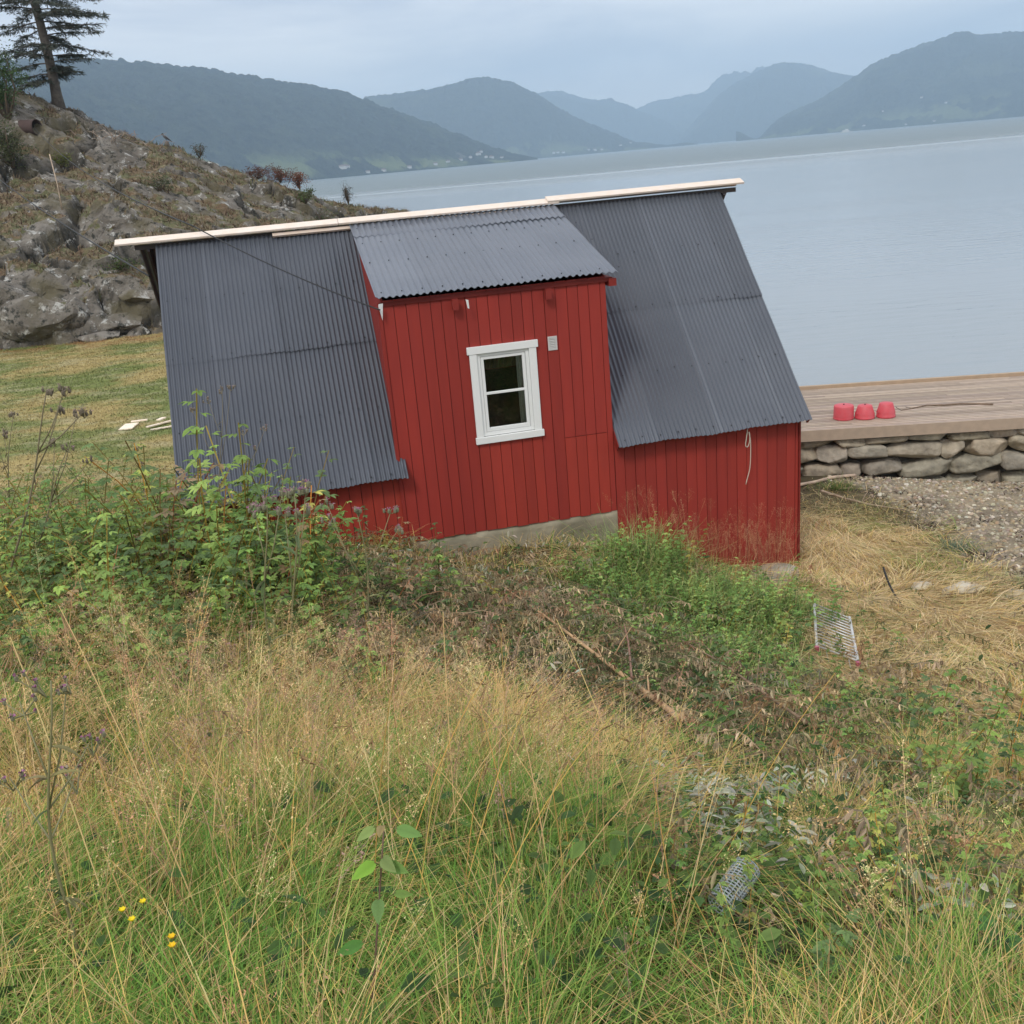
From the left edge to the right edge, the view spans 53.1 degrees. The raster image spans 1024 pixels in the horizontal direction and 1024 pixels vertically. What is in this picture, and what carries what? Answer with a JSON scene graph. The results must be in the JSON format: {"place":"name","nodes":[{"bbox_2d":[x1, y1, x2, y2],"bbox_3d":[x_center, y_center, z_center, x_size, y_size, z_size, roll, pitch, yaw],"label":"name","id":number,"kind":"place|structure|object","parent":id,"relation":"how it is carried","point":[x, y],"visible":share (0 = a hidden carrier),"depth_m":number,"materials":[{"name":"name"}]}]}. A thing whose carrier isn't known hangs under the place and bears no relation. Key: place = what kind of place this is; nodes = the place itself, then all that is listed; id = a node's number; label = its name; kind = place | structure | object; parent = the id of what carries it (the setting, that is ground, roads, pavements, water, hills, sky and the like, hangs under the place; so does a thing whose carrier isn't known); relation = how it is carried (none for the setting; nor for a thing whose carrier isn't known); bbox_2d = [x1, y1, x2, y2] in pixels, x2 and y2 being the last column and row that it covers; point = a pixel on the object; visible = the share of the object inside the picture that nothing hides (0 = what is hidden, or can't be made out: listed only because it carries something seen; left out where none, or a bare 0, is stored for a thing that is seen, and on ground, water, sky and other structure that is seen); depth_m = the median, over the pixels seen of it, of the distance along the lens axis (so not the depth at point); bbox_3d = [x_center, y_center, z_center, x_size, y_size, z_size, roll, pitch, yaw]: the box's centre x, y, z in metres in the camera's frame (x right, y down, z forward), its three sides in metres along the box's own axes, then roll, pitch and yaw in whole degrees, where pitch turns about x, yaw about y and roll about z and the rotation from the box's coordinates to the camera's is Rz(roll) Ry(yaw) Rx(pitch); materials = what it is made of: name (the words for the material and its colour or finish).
{"place":"outdoors","nodes":[
{"label":"outdoors","id":0,"kind":"place"},
{"bbox_2d":[18,119,41,134],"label":"rusty barrel","id":1,"kind":"object","parent":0,"point":[27,126],"visible":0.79,"depth_m":41.84,"materials":[{"name":"metal"}]},
{"bbox_2d":[0,332,176,516],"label":"lawn grass","id":2,"kind":"structure","parent":0,"point":[45,415],"depth_m":23.58,"materials":[{"name":"green plant"}]},
{"bbox_2d":[146,420,170,427],"bbox_3d":[-7.348,-1.848,21.395,0.080,0.024,0.618,13,26,42],"label":"plank","id":3,"kind":"object","parent":2,"relation":"on","point":[158,424],"visible":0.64,"depth_m":21.35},
{"bbox_2d":[0,89,409,349],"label":"hill","id":4,"kind":"structure","parent":0,"point":[36,240],"depth_m":40.27,"materials":[{"name":"stone"}]},
{"bbox_2d":[0,39,33,121],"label":"bushy sapling","id":5,"kind":"object","parent":4,"relation":"on","point":[5,92],"visible":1,"depth_m":41.32,"materials":[{"name":"green plant"}]},
{"bbox_2d":[0,280,38,306],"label":"boulder","id":6,"kind":"object","parent":4,"relation":"on","point":[9,291],"visible":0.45,"depth_m":34.45,"materials":[{"name":"stone"}]},
{"bbox_2d":[0,109,44,168],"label":"bushy sapling","id":7,"kind":"object","parent":4,"relation":"on","point":[6,141],"visible":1,"depth_m":39.80,"materials":[{"name":"green plant"}]},
{"bbox_2d":[0,0,111,108],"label":"spruce tree","id":8,"kind":"object","parent":4,"relation":"on","point":[54,74],"visible":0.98,"depth_m":44.76,"materials":[{"name":"green plant"}]},
{"bbox_2d":[49,154,62,209],"bbox_3d":[-17.093,-12.368,38.407,0.085,2.001,0.050,-5,19,0],"label":"pale stake","id":9,"kind":"object","parent":4,"relation":"on","point":[56,183],"visible":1,"depth_m":38.42,"materials":[{"name":"beige wood"}]},
{"bbox_2d":[48,149,71,167],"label":"leafy bush","id":10,"kind":"object","parent":4,"relation":"on","point":[62,160],"visible":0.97,"depth_m":41.51,"materials":[{"name":"green plant"}]},
{"bbox_2d":[66,297,90,329],"bbox_3d":[-14.925,-6.712,34.907,1.057,1.203,0.922,-5,19,0],"label":"boulder","id":11,"kind":"object","parent":4,"relation":"on","point":[82,317],"visible":0.71,"depth_m":34.66,"materials":[{"name":"stone"}]},
{"bbox_2d":[95,254,143,272],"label":"leafy bush","id":12,"kind":"object","parent":4,"relation":"on","point":[121,265],"visible":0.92,"depth_m":35.92,"materials":[{"name":"green plant"}]},
{"bbox_2d":[65,124,174,151],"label":"brushwood","id":13,"kind":"object","parent":4,"relation":"on","point":[113,138],"visible":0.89,"depth_m":44.05,"materials":[{"name":"brown plant"}]},
{"bbox_2d":[118,289,154,302],"bbox_3d":[-12.979,-7.553,35.839,1.482,0.565,0.972,-14,21,-25],"label":"boulder","id":14,"kind":"object","parent":4,"relation":"on","point":[133,295],"visible":0.74,"depth_m":35.50,"materials":[{"name":"stone"}]},
{"bbox_2d":[138,172,172,190],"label":"leafy bush","id":15,"kind":"object","parent":4,"relation":"on","point":[167,181],"visible":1,"depth_m":41.29,"materials":[{"name":"green plant"}]},
{"bbox_2d":[190,143,206,157],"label":"juniper bush","id":16,"kind":"object","parent":4,"relation":"on","point":[199,153],"visible":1,"depth_m":45.00,"materials":[{"name":"green plant"}]},
{"bbox_2d":[0,88,409,328],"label":"heather","id":17,"kind":"object","parent":4,"relation":"on","point":[227,183],"visible":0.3,"depth_m":41.20,"materials":[{"name":"plant"}]},
{"bbox_2d":[242,163,277,180],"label":"withered bush","id":18,"kind":"object","parent":4,"relation":"on","point":[259,173],"visible":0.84,"depth_m":50.49,"materials":[{"name":"brown plant"}]},
{"bbox_2d":[259,165,304,182],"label":"withered bush","id":19,"kind":"object","parent":4,"relation":"on","point":[281,175],"visible":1,"depth_m":46.40,"materials":[{"name":"brown plant"}]},
{"bbox_2d":[284,171,311,189],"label":"withered bush","id":20,"kind":"object","parent":4,"relation":"on","point":[298,179],"visible":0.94,"depth_m":46.92,"materials":[{"name":"brown plant"}]},
{"bbox_2d":[294,185,316,203],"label":"leafy bush","id":21,"kind":"object","parent":4,"relation":"on","point":[305,198],"visible":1,"depth_m":45.44,"materials":[{"name":"green plant"}]},
{"bbox_2d":[315,209,340,219],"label":"leafy bush","id":22,"kind":"object","parent":4,"relation":"on","point":[322,216],"visible":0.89,"depth_m":45.95,"materials":[{"name":"green plant"}]},
{"bbox_2d":[339,183,352,202],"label":"juniper bush","id":23,"kind":"object","parent":4,"relation":"on","point":[346,193],"visible":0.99,"depth_m":50.41,"materials":[{"name":"green plant"}]},
{"bbox_2d":[0,57,537,182],"bbox_3d":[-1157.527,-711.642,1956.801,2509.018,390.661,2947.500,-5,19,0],"label":"mountain","id":24,"kind":"structure","parent":0,"point":[235,121],"depth_m":2179.93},
{"bbox_2d":[363,76,653,157],"bbox_3d":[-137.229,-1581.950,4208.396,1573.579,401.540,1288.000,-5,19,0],"label":"mountain","id":25,"kind":"structure","parent":0,"point":[511,117],"depth_m":4064.27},
{"bbox_2d":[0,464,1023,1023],"bbox_3d":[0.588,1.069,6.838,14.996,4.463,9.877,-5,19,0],"label":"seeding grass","id":26,"kind":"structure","parent":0,"point":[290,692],"depth_m":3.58,"materials":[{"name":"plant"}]},
{"bbox_2d":[0,334,1023,1023],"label":"ground","id":27,"kind":"structure","parent":0,"point":[814,488],"depth_m":15.98,"materials":[{"name":"plant"}]},
{"bbox_2d":[0,412,18,534],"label":"thistle","id":28,"kind":"object","parent":27,"relation":"on","point":[11,414],"visible":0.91,"depth_m":10.23,"materials":[{"name":"brown plant"}]},
{"bbox_2d":[0,614,27,694],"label":"raspberry shoot","id":29,"kind":"object","parent":27,"relation":"on","point":[8,650],"visible":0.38,"depth_m":5.34,"materials":[{"name":"green plant"}]},
{"bbox_2d":[17,613,57,666],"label":"raspberry shoot","id":30,"kind":"object","parent":27,"relation":"on","point":[44,629],"visible":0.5,"depth_m":5.74,"materials":[{"name":"green plant"}]},
{"bbox_2d":[0,295,78,342],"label":"boulder","id":31,"kind":"object","parent":27,"relation":"on","point":[27,318],"visible":0.93,"depth_m":34.23,"materials":[{"name":"stone"}]},
{"bbox_2d":[3,383,92,592],"bbox_3d":[-3.337,-0.063,7.161,0.987,1.640,0.235,-7,19,-7],"label":"thistle","id":32,"kind":"object","parent":27,"relation":"on","point":[62,390],"visible":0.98,"depth_m":7.05,"materials":[{"name":"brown plant"}]},
{"bbox_2d":[0,669,105,996],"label":"thistle","id":33,"kind":"object","parent":27,"relation":"on","point":[50,836],"visible":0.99,"depth_m":2.44,"materials":[{"name":"brown plant"}]},
{"bbox_2d":[20,409,92,586],"bbox_3d":[-3.613,-0.046,7.938,0.801,1.440,0.240,-8,19,-8],"label":"thistle","id":34,"kind":"object","parent":27,"relation":"on","point":[75,414],"visible":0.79,"depth_m":7.88,"materials":[{"name":"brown plant"}]},
{"bbox_2d":[76,330,119,341],"bbox_3d":[-14.123,-5.870,34.940,1.606,0.577,1.086,-5,19,0],"label":"boulder","id":35,"kind":"object","parent":27,"relation":"on","point":[102,335],"visible":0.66,"depth_m":34.53,"materials":[{"name":"stone"}]},
{"bbox_2d":[97,312,141,332],"bbox_3d":[-13.789,-6.407,35.414,2.058,0.880,1.200,-5,19,0],"label":"boulder","id":36,"kind":"object","parent":27,"relation":"on","point":[125,322],"visible":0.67,"depth_m":35.07,"materials":[{"name":"stone"}]},
{"bbox_2d":[119,906,126,991],"bbox_3d":[-0.921,1.102,2.435,0.099,0.403,0.017,1,20,17],"label":"buttercup","id":37,"kind":"object","parent":27,"relation":"on","point":[122,909],"visible":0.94,"depth_m":2.37,"materials":[{"name":"yellow plant"}]},
{"bbox_2d":[118,423,138,429],"bbox_3d":[-8.039,-1.795,21.477,0.288,0.026,0.485,-5,19,0],"label":"plank","id":38,"kind":"object","parent":27,"relation":"on","point":[129,426],"visible":1,"depth_m":21.43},
{"bbox_2d":[127,916,135,1015],"bbox_3d":[-0.883,1.106,2.396,0.097,0.398,0.018,1,20,17],"label":"buttercup","id":39,"kind":"object","parent":27,"relation":"on","point":[132,918],"visible":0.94,"depth_m":2.33,"materials":[{"name":"yellow plant"}]},
{"bbox_2d":[134,446,146,501],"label":"thistle","id":40,"kind":"object","parent":27,"relation":"on","point":[137,449],"visible":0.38,"depth_m":12.22,"materials":[{"name":"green plant"}]},
{"bbox_2d":[139,898,146,979],"bbox_3d":[-0.887,1.101,2.478,0.097,0.408,0.017,1,20,17],"label":"buttercup","id":41,"kind":"object","parent":27,"relation":"on","point":[143,900],"visible":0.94,"depth_m":2.41,"materials":[{"name":"yellow plant"}]},
{"bbox_2d":[168,941,177,1023],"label":"buttercup","id":42,"kind":"object","parent":27,"relation":"on","point":[173,943],"visible":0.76,"depth_m":2.16,"materials":[{"name":"yellow plant"}]},
{"bbox_2d":[190,385,235,505],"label":"thistle","id":43,"kind":"object","parent":27,"relation":"on","point":[207,397],"visible":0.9,"depth_m":10.93,"materials":[{"name":"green plant"}]},
{"bbox_2d":[238,424,266,517],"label":"thistle","id":44,"kind":"object","parent":27,"relation":"on","point":[265,428],"visible":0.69,"depth_m":10.87,"materials":[{"name":"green plant"}]},
{"bbox_2d":[246,487,286,685],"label":"thistle","id":45,"kind":"object","parent":27,"relation":"on","point":[262,507],"visible":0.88,"depth_m":6.12,"materials":[{"name":"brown plant"}]},
{"bbox_2d":[272,478,310,693],"bbox_3d":[-1.274,0.520,6.221,0.304,1.497,0.357,7,22,30],"label":"thistle","id":46,"kind":"object","parent":27,"relation":"on","point":[290,493],"visible":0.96,"depth_m":6.11,"materials":[{"name":"green plant"}]},
{"bbox_2d":[320,497,403,659],"bbox_3d":[-1.083,0.524,7.813,0.606,1.393,0.263,-8,19,-9],"label":"thistle","id":47,"kind":"object","parent":27,"relation":"on","point":[358,511],"visible":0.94,"depth_m":7.72,"materials":[{"name":"brown plant"}]},
{"bbox_2d":[337,824,421,1002],"bbox_3d":[-0.260,0.957,2.163,0.209,0.666,0.068,-8,19,-8],"label":"leafy sapling","id":48,"kind":"object","parent":27,"relation":"on","point":[367,868],"visible":0.97,"depth_m":2.09,"materials":[{"name":"green plant"}]},
{"bbox_2d":[114,178,812,568],"bbox_3d":[-0.673,-1.621,14.484,8.450,5.212,5.495,-9,19,-11],"label":"boathouse","id":49,"kind":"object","parent":27,"relation":"on","point":[492,378],"visible":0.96,"depth_m":12.53,"materials":[{"name":"paint"}]},
{"bbox_2d":[0,180,149,276],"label":"overhead cable","id":50,"kind":"object","parent":49,"relation":"attached to","point":[82,235],"visible":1,"depth_m":17.19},
{"bbox_2d":[37,131,193,226],"bbox_3d":[-11.719,-9.614,27.326,0.020,3.259,34.474,-13,21,-23],"label":"overhead cable","id":51,"kind":"object","parent":49,"relation":"attached to","point":[124,194],"visible":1,"depth_m":18.24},
{"bbox_2d":[194,226,379,310],"bbox_3d":[-2.745,-2.921,12.120,3.314,0.977,0.016,11,25,39],"label":"overhead cable","id":52,"kind":"object","parent":49,"relation":"attached to","point":[288,272],"visible":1,"depth_m":12.05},
{"bbox_2d":[466,339,544,444],"bbox_3d":[-0.077,-1.405,11.974,0.838,1.146,0.131,-9,19,-11],"label":"window","id":53,"kind":"structure","parent":49,"relation":"in","point":[477,355],"depth_m":11.96,"materials":[{"name":"white paint"}]},
{"bbox_2d":[745,429,750,483],"bbox_3d":[2.954,-0.689,12.811,0.080,0.732,0.052,-5,19,0],"label":"rope","id":54,"kind":"object","parent":49,"relation":"hanging from","point":[750,451],"visible":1,"depth_m":12.75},
{"bbox_2d":[475,664,494,690],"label":"raspberry shoot","id":55,"kind":"object","parent":27,"relation":"on","point":[484,673],"visible":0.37,"depth_m":7.08,"materials":[{"name":"green plant"}]},
{"bbox_2d":[0,511,1023,989],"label":"withered brush","id":56,"kind":"object","parent":27,"relation":"on","point":[660,653],"visible":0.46,"depth_m":8.03,"materials":[{"name":"brown plant"}]},
{"bbox_2d":[0,497,1023,1023],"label":"meadow grass","id":57,"kind":"structure","parent":27,"relation":"on","point":[570,1001],"depth_m":2.99,"materials":[{"name":"green plant"}]},
{"bbox_2d":[327,531,1017,934],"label":"silvery leaves","id":58,"kind":"object","parent":57,"relation":"on","point":[727,789],"visible":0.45,"depth_m":4.66,"materials":[{"name":"green plant"}]},
{"bbox_2d":[0,388,1023,1023],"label":"raspberry thicket","id":59,"kind":"object","parent":27,"relation":"on","point":[220,546],"visible":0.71,"depth_m":7.35,"materials":[{"name":"green plant"}]},
{"bbox_2d":[0,510,1023,1023],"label":"ground cover","id":60,"kind":"object","parent":27,"relation":"on","point":[770,938],"visible":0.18,"depth_m":3.64,"materials":[{"name":"green plant"}]},
{"bbox_2d":[394,584,470,655],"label":"cut branch","id":61,"kind":"object","parent":60,"relation":"on","point":[433,622],"visible":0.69,"depth_m":8.38,"materials":[{"name":"brown plant"}]},
{"bbox_2d":[503,586,680,719],"bbox_3d":[0.610,0.967,8.561,0.372,0.450,3.333,-11,20,-17],"label":"cut branch","id":62,"kind":"object","parent":60,"relation":"on","point":[620,673],"visible":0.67,"depth_m":8.04,"materials":[{"name":"brown plant"}]},
{"bbox_2d":[876,799,1007,892],"bbox_3d":[1.833,1.464,4.814,0.463,1.198,2.129,0,20,14],"label":"cut branch","id":63,"kind":"object","parent":60,"relation":"on","point":[910,861],"visible":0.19,"depth_m":3.90,"materials":[{"name":"brown plant"}]},
{"bbox_2d":[0,462,1023,802],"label":"cut straw","id":64,"kind":"object","parent":27,"relation":"on","point":[822,544],"visible":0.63,"depth_m":12.08,"materials":[{"name":"plant"}]},
{"bbox_2d":[573,557,613,571],"bbox_3d":[0.983,0.633,11.913,0.558,0.202,0.398,-5,19,0],"label":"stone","id":65,"kind":"object","parent":27,"relation":"on","point":[592,561],"visible":0.06,"depth_m":11.86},
{"bbox_2d":[572,765,622,818],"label":"fern","id":66,"kind":"object","parent":27,"relation":"on","point":[594,782],"visible":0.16,"depth_m":4.46,"materials":[{"name":"green plant"}]},
{"bbox_2d":[603,608,641,678],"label":"cut branch","id":67,"kind":"object","parent":27,"relation":"on","point":[630,663],"visible":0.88,"depth_m":8.52,"materials":[{"name":"brown plant"}]},
{"bbox_2d":[602,752,693,822],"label":"fern","id":68,"kind":"object","parent":27,"relation":"on","point":[643,782],"visible":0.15,"depth_m":5.08,"materials":[{"name":"green plant"}]},
{"bbox_2d":[606,485,845,583],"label":"seeding grass","id":69,"kind":"structure","parent":27,"relation":"on","point":[754,543],"depth_m":12.46,"materials":[{"name":"plant"}]},
{"bbox_2d":[708,857,759,916],"bbox_3d":[0.764,1.286,3.521,0.097,0.126,0.205,11,25,40],"label":"plastic tube","id":70,"kind":"object","parent":27,"relation":"on","point":[742,894],"visible":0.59,"depth_m":3.50,"materials":[{"name":"plastic"}]},
{"bbox_2d":[672,625,807,724],"bbox_3d":[1.879,1.294,8.433,0.537,0.348,2.013,-13,20,-22],"label":"cut branch","id":71,"kind":"object","parent":27,"relation":"on","point":[769,697],"visible":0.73,"depth_m":8.30,"materials":[{"name":"brown plant"}]},
{"bbox_2d":[491,509,1006,778],"bbox_3d":[1.971,1.234,9.816,4.437,1.380,6.501,-5,19,0],"label":"green growth","id":72,"kind":"object","parent":27,"relation":"on","point":[645,558],"visible":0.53,"depth_m":10.88,"materials":[{"name":"green plant"}]},
{"bbox_2d":[749,563,798,584],"bbox_3d":[3.330,0.812,13.003,0.651,0.256,0.553,-5,19,0],"label":"stone","id":73,"kind":"object","parent":27,"relation":"on","point":[774,567],"visible":0.37,"depth_m":12.93,"materials":[{"name":"stone"}]},
{"bbox_2d":[771,893,839,911],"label":"cut branch","id":74,"kind":"object","parent":27,"relation":"on","point":[776,895],"visible":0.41,"depth_m":3.59,"materials":[{"name":"brown plant"}]},
{"bbox_2d":[800,474,855,485],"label":"driftwood branch","id":75,"kind":"object","parent":27,"relation":"on","point":[825,479],"visible":0.93,"depth_m":17.91,"materials":[{"name":"beige plant"}]},
{"bbox_2d":[813,603,860,670],"bbox_3d":[3.340,1.277,10.659,0.424,0.156,1.424,0,20,13],"label":"wire rack","id":76,"kind":"object","parent":27,"relation":"on","point":[817,646],"visible":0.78,"depth_m":10.59,"materials":[{"name":"metal"}]},
{"bbox_2d":[820,487,908,510],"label":"driftwood branch","id":77,"kind":"object","parent":27,"relation":"on","point":[832,494],"visible":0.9,"depth_m":16.56,"materials":[{"name":"brown plant"}]},
{"bbox_2d":[882,567,902,607],"bbox_3d":[4.520,0.900,12.158,0.048,0.452,0.319,-17,22,-32],"label":"iron rod","id":78,"kind":"object","parent":27,"relation":"on","point":[888,582],"visible":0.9,"depth_m":12.16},
{"bbox_2d":[800,476,1023,734],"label":"grass tufts","id":79,"kind":"object","parent":27,"relation":"on","point":[956,546],"visible":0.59,"depth_m":15.66,"materials":[{"name":"beige plant"}]},
{"bbox_2d":[801,429,1023,482],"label":"stone wall","id":80,"kind":"structure","parent":27,"relation":"on","point":[995,455],"depth_m":18.42,"materials":[{"name":"stone"}]},
{"bbox_2d":[799,371,1023,441],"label":"jetty","id":81,"kind":"object","parent":80,"relation":"on","point":[1003,393],"visible":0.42,"depth_m":19.22,"materials":[{"name":"wood"}]},
{"bbox_2d":[833,403,853,420],"bbox_3d":[6.081,-1.848,18.775,0.372,0.277,0.372,-5,19,0],"label":"plastic bucket","id":82,"kind":"object","parent":81,"relation":"on","point":[843,412],"visible":1,"depth_m":18.65,"materials":[{"name":"red plastic"}]},
{"bbox_2d":[854,404,874,419],"bbox_3d":[6.443,-1.846,18.698,0.356,0.264,0.356,-5,19,0],"label":"plastic bucket","id":83,"kind":"object","parent":81,"relation":"on","point":[864,412],"visible":1,"depth_m":18.59,"materials":[{"name":"red plastic"}]},
{"bbox_2d":[876,401,895,418],"bbox_3d":[6.813,-1.867,18.661,0.344,0.267,0.338,-5,19,0],"label":"plastic bucket","id":84,"kind":"object","parent":81,"relation":"on","point":[885,409],"visible":1,"depth_m":18.55,"materials":[{"name":"red plastic"}]},
{"bbox_2d":[896,403,992,409],"bbox_3d":[8.006,-1.989,19.032,1.740,0.077,0.279,-3,19,6],"label":"driftwood stick","id":85,"kind":"object","parent":81,"relation":"on","point":[950,404],"visible":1,"depth_m":19.06,"materials":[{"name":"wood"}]},
{"bbox_2d":[911,581,933,590],"bbox_3d":[5.130,0.924,12.821,0.303,0.094,0.200,-5,19,0],"label":"stone","id":86,"kind":"object","parent":27,"relation":"on","point":[917,585],"visible":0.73,"depth_m":12.78,"materials":[{"name":"stone"}]},
{"bbox_2d":[825,475,1023,588],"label":"gravel","id":87,"kind":"structure","parent":27,"relation":"on","point":[935,482],"depth_m":16.42,"materials":[{"name":"gravel"}]},
{"bbox_2d":[801,474,1023,603],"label":"seaweed","id":88,"kind":"object","parent":87,"relation":"on","point":[980,519],"visible":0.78,"depth_m":15.57,"materials":[{"name":"plant"}]},
{"bbox_2d":[907,945,943,980],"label":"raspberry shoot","id":89,"kind":"object","parent":27,"relation":"on","point":[936,946],"visible":0.07,"depth_m":2.92,"materials":[{"name":"green plant"}]},
{"bbox_2d":[861,720,1003,887],"bbox_3d":[2.354,1.570,5.719,0.257,1.300,3.124,-2,19,10],"label":"cut branch","id":90,"kind":"object","parent":27,"relation":"on","point":[910,773],"visible":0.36,"depth_m":6.55,"materials":[{"name":"brown plant"}]},
{"bbox_2d":[942,581,987,594],"bbox_3d":[5.508,0.934,12.477,0.561,0.180,0.314,-5,19,0],"label":"stone","id":91,"kind":"object","parent":27,"relation":"on","point":[962,586],"visible":0.67,"depth_m":12.38,"materials":[{"name":"stone"}]},
{"bbox_2d":[949,900,980,928],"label":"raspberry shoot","id":92,"kind":"object","parent":27,"relation":"on","point":[965,908],"visible":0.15,"depth_m":3.41,"materials":[{"name":"green plant"}]},
{"bbox_2d":[972,914,1023,994],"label":"raspberry shoot","id":93,"kind":"object","parent":27,"relation":"on","point":[1006,948],"visible":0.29,"depth_m":2.90,"materials":[{"name":"green plant"}]},
{"bbox_2d":[996,589,1023,601],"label":"stone","id":94,"kind":"object","parent":27,"relation":"on","point":[1015,590],"visible":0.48,"depth_m":12.38,"materials":[{"name":"stone"}]},
{"bbox_2d":[0,0,1023,108],"label":"sky","id":95,"kind":"structure","parent":0,"point":[634,53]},
{"bbox_2d":[537,90,685,144],"bbox_3d":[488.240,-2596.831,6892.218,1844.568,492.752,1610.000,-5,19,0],"label":"mountain","id":96,"kind":"structure","parent":0,"point":[624,120],"depth_m":6592.18,"materials":[{"name":"blue"}]},
{"bbox_2d":[280,116,1023,385],"bbox_3d":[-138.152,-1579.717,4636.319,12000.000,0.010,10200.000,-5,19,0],"label":"water","id":97,"kind":"structure","parent":0,"point":[895,253],"depth_m":82.96,"materials":[{"name":"liquid"}]},
{"bbox_2d":[636,142,695,147],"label":"mountain","id":98,"kind":"structure","parent":0,"point":[662,145],"depth_m":4332.33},
{"bbox_2d":[636,66,768,130],"bbox_3d":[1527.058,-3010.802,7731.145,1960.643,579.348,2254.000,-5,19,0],"label":"mountain","id":99,"kind":"structure","parent":0,"point":[684,112],"depth_m":7465.50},
{"bbox_2d":[674,62,854,143],"bbox_3d":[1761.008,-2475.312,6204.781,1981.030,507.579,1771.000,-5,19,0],"label":"mountain","id":100,"kind":"structure","parent":0,"point":[757,104],"depth_m":5848.75,"materials":[{"name":"blue"}]},
{"bbox_2d":[736,31,1023,140],"bbox_3d":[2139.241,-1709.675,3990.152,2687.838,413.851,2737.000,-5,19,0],"label":"mountain","id":101,"kind":"structure","parent":0,"point":[967,75],"depth_m":3664.65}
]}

